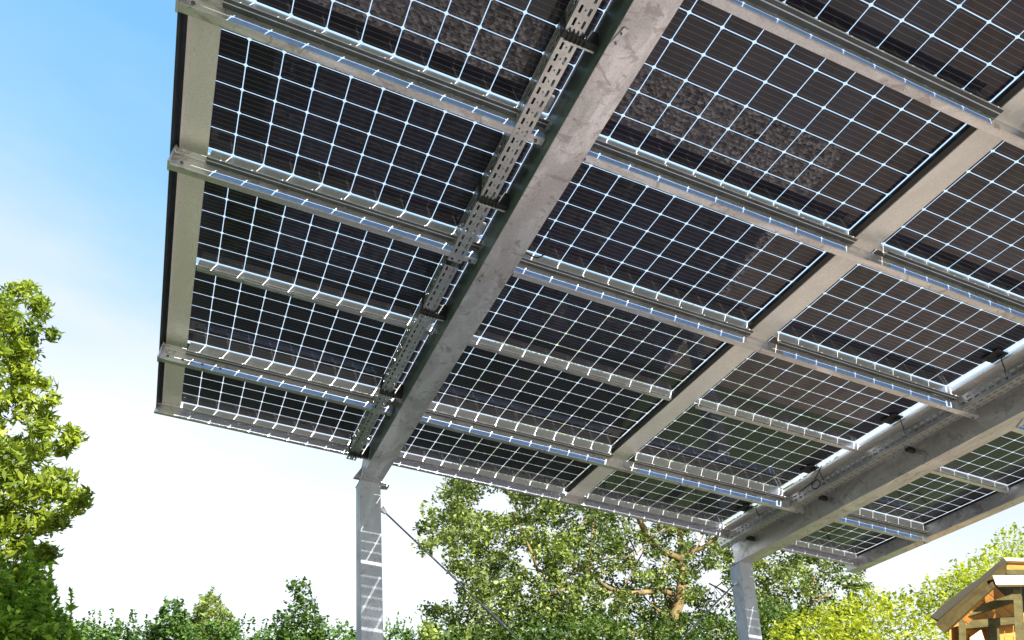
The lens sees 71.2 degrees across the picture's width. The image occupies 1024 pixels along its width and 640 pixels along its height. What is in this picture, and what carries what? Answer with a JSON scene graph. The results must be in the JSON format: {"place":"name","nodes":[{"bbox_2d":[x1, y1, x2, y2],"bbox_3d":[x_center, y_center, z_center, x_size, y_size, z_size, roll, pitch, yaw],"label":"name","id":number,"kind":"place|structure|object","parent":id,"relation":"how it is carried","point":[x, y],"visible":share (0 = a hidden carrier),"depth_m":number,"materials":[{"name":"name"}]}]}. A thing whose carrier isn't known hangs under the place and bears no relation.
{"place":"outdoors","nodes":[
{"label":"outdoors","id":0,"kind":"place"},
{"bbox_2d":[0,0,1023,639],"label":"sky","id":1,"kind":"structure","parent":0,"point":[182,508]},
{"label":"gravel yard","id":2,"kind":"structure","parent":0,"visible":0},
{"bbox_2d":[154,0,1023,639],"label":"carport frame","id":3,"kind":"object","parent":2,"relation":"on","point":[566,138],"visible":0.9,"depth_m":4.38,"materials":[{"name":"metal"}]},
{"bbox_2d":[181,343,383,444],"bbox_3d":[-1.798,0.622,5.657,1.600,0.030,0.886,16,-41,-16],"label":"solar module","id":4,"kind":"object","parent":3,"relation":"attached to","point":[266,407],"visible":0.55,"depth_m":5.76,"materials":[{"name":"black glass"}]},
{"bbox_2d":[188,265,429,386],"bbox_3d":[-1.451,0.111,5.006,1.600,0.030,0.886,16,-41,-16],"label":"solar module","id":5,"kind":"object","parent":3,"relation":"attached to","point":[272,306],"visible":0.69,"depth_m":4.99,"materials":[{"name":"black glass"}]},
{"bbox_2d":[197,155,467,324],"bbox_3d":[-1.089,-0.423,4.328,1.600,0.031,0.886,16,-41,-16],"label":"solar module","id":6,"kind":"object","parent":3,"relation":"attached to","point":[215,204],"visible":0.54,"depth_m":4.37,"materials":[{"name":"black glass"}]},
{"bbox_2d":[209,7,540,235],"bbox_3d":[-0.734,-0.945,3.664,1.600,0.030,0.886,16,-41,-16],"label":"solar module","id":7,"kind":"object","parent":3,"relation":"attached to","point":[262,57],"visible":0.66,"depth_m":3.67,"materials":[{"name":"black glass"}]},
{"bbox_2d":[256,0,609,112],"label":"solar module","id":8,"kind":"object","parent":3,"relation":"attached to","point":[504,20],"visible":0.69,"depth_m":3.22,"materials":[{"name":"black glass"}]},
{"bbox_2d":[346,0,601,460],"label":"cable tray","id":9,"kind":"object","parent":3,"relation":"attached to","point":[586,39],"visible":1,"depth_m":3.73,"materials":[{"name":"metal"}]},
{"bbox_2d":[356,5,583,442],"bbox_3d":[0.264,-1.248,2.977,0.030,1.116,7.845,16,-33,-16],"label":"cable","id":10,"kind":"object","parent":9,"relation":"in","point":[532,102],"visible":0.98,"depth_m":3.63,"materials":[{"name":"black plastic"}]},
{"bbox_2d":[401,413,597,487],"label":"solar module","id":11,"kind":"object","parent":3,"relation":"attached to","point":[482,456],"visible":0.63,"depth_m":6.29,"materials":[{"name":"black glass"}]},
{"bbox_2d":[433,341,663,444],"bbox_3d":[0.221,0.588,5.523,1.736,0.009,0.886,16,-41,-16],"label":"solar module","id":12,"kind":"object","parent":3,"relation":"attached to","point":[532,388],"visible":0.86,"depth_m":5.53,"materials":[{"name":"black glass"}]},
{"bbox_2d":[474,263,729,389],"bbox_3d":[0.583,0.054,4.845,1.736,0.010,0.886,16,-41,-16],"label":"solar module","id":13,"kind":"object","parent":3,"relation":"attached to","point":[591,318],"visible":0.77,"depth_m":4.91,"materials":[{"name":"black glass"}]},
{"bbox_2d":[589,455,756,523],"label":"solar module","id":14,"kind":"object","parent":3,"relation":"attached to","point":[612,479],"visible":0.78,"depth_m":6.80,"materials":[{"name":"black glass"}]},
{"bbox_2d":[527,147,834,320],"bbox_3d":[0.937,-0.468,4.181,1.736,0.011,0.886,16,-41,-16],"label":"solar module","id":15,"kind":"object","parent":3,"relation":"attached to","point":[622,188],"visible":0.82,"depth_m":4.22,"materials":[{"name":"black glass"}]},
{"bbox_2d":[525,217,549,257],"bbox_3d":[0.158,-0.464,4.093,0.101,0.153,0.333,13,-32,-12],"label":"cable","id":16,"kind":"object","parent":15,"relation":"hanging from","point":[548,242],"visible":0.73,"depth_m":4.04,"materials":[{"name":"black plastic"}]},
{"bbox_2d":[637,403,850,487],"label":"solar module","id":17,"kind":"object","parent":3,"relation":"attached to","point":[739,432],"visible":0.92,"depth_m":6.04,"materials":[{"name":"black glass"}]},
{"bbox_2d":[600,0,969,228],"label":"solar module","id":18,"kind":"object","parent":3,"relation":"attached to","point":[698,34],"visible":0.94,"depth_m":3.52,"materials":[{"name":"black glass"}]},
{"bbox_2d":[700,336,931,442],"bbox_3d":[2.233,0.546,5.339,1.704,0.033,0.886,16,-41,-16],"label":"solar module","id":19,"kind":"object","parent":3,"relation":"attached to","point":[893,411],"visible":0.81,"depth_m":5.42,"materials":[{"name":"black glass"}]},
{"bbox_2d":[799,515,893,552],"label":"solar module","id":20,"kind":"object","parent":3,"relation":"attached to","point":[856,534],"visible":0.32,"depth_m":7.39,"materials":[{"name":"black glass"}]},
{"bbox_2d":[719,359,1023,547],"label":"cable tray","id":21,"kind":"object","parent":3,"relation":"attached to","point":[975,398],"visible":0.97,"depth_m":5.70,"materials":[{"name":"metal"}]},
{"bbox_2d":[794,466,821,496],"bbox_3d":[2.640,1.444,6.346,0.058,0.146,0.494,10,-32,-7],"label":"cable","id":22,"kind":"object","parent":21,"relation":"in","point":[812,483],"visible":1,"depth_m":6.29,"materials":[{"name":"black plastic"}]},
{"bbox_2d":[752,377,1020,529],"bbox_3d":[3.853,-0.221,4.085,0.030,1.116,7.845,16,-33,-16],"label":"cable","id":23,"kind":"object","parent":21,"relation":"in","point":[888,452],"visible":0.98,"depth_m":5.43,"materials":[{"name":"black plastic"}]},
{"bbox_2d":[779,249,1023,386],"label":"solar module","id":24,"kind":"object","parent":3,"relation":"attached to","point":[860,275],"visible":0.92,"depth_m":4.73,"materials":[{"name":"black glass"}]},
{"bbox_2d":[779,0,1023,100],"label":"solar module","id":25,"kind":"object","parent":3,"relation":"attached to","point":[959,28],"visible":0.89,"depth_m":3.15,"materials":[{"name":"black glass"}]},
{"bbox_2d":[862,471,994,522],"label":"solar module","id":26,"kind":"object","parent":3,"relation":"attached to","point":[916,490],"visible":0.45,"depth_m":6.63,"materials":[{"name":"black glass"}]},
{"bbox_2d":[882,140,1023,296],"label":"solar module","id":27,"kind":"object","parent":3,"relation":"attached to","point":[990,167],"visible":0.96,"depth_m":4.02,"materials":[{"name":"black glass"}]},
{"bbox_2d":[943,431,1023,484],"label":"solar module","id":28,"kind":"object","parent":3,"relation":"attached to","point":[1005,456],"visible":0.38,"depth_m":6.06,"materials":[{"name":"black glass"}]},
{"label":"ground","id":29,"kind":"structure","parent":0,"visible":0},
{"bbox_2d":[0,533,83,639],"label":"shrub","id":30,"kind":"object","parent":29,"relation":"on","point":[21,606],"visible":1,"depth_m":4.35,"materials":[{"name":"green plant"}]},
{"bbox_2d":[0,278,94,639],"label":"leafy tree","id":31,"kind":"object","parent":29,"relation":"on","point":[17,343],"visible":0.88,"depth_m":5.42,"materials":[{"name":"green plant"}]},
{"bbox_2d":[145,595,191,639],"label":"shrub","id":32,"kind":"object","parent":29,"relation":"on","point":[179,614],"visible":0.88,"depth_m":7.73,"materials":[{"name":"green plant"}]},
{"bbox_2d":[185,585,238,639],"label":"conifer","id":33,"kind":"object","parent":29,"relation":"on","point":[207,600],"visible":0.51,"depth_m":8.50,"materials":[{"name":"green plant"}]},
{"bbox_2d":[43,601,445,639],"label":"hedge","id":34,"kind":"object","parent":29,"relation":"on","point":[87,627],"visible":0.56,"depth_m":8.07,"materials":[{"name":"green plant"}]},
{"bbox_2d":[266,576,325,639],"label":"shrub","id":35,"kind":"object","parent":29,"relation":"on","point":[299,598],"visible":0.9,"depth_m":8.32,"materials":[{"name":"green plant"}]},
{"bbox_2d":[442,596,806,639],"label":"shrub","id":36,"kind":"object","parent":29,"relation":"on","point":[534,632],"visible":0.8,"depth_m":9.52,"materials":[{"name":"green plant"}]},
{"bbox_2d":[411,290,879,639],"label":"broad tree","id":37,"kind":"object","parent":29,"relation":"on","point":[458,512],"visible":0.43,"depth_m":10.72,"materials":[{"name":"green plant"}]},
{"bbox_2d":[761,545,1023,639],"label":"shrub","id":38,"kind":"object","parent":29,"relation":"on","point":[886,606],"visible":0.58,"depth_m":10.77,"materials":[{"name":"green plant"}]},
{"bbox_2d":[930,522,1023,639],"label":"shrub","id":39,"kind":"object","parent":29,"relation":"on","point":[1012,546],"visible":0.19,"depth_m":15.28,"materials":[{"name":"green plant"}]},
{"label":"soil","id":40,"kind":"structure","parent":0,"visible":0},
{"bbox_2d":[930,557,1023,639],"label":"wooden shelter","id":41,"kind":"object","parent":40,"relation":"on","point":[988,604],"visible":1,"depth_m":8.64,"materials":[{"name":"wood"}]}
]}

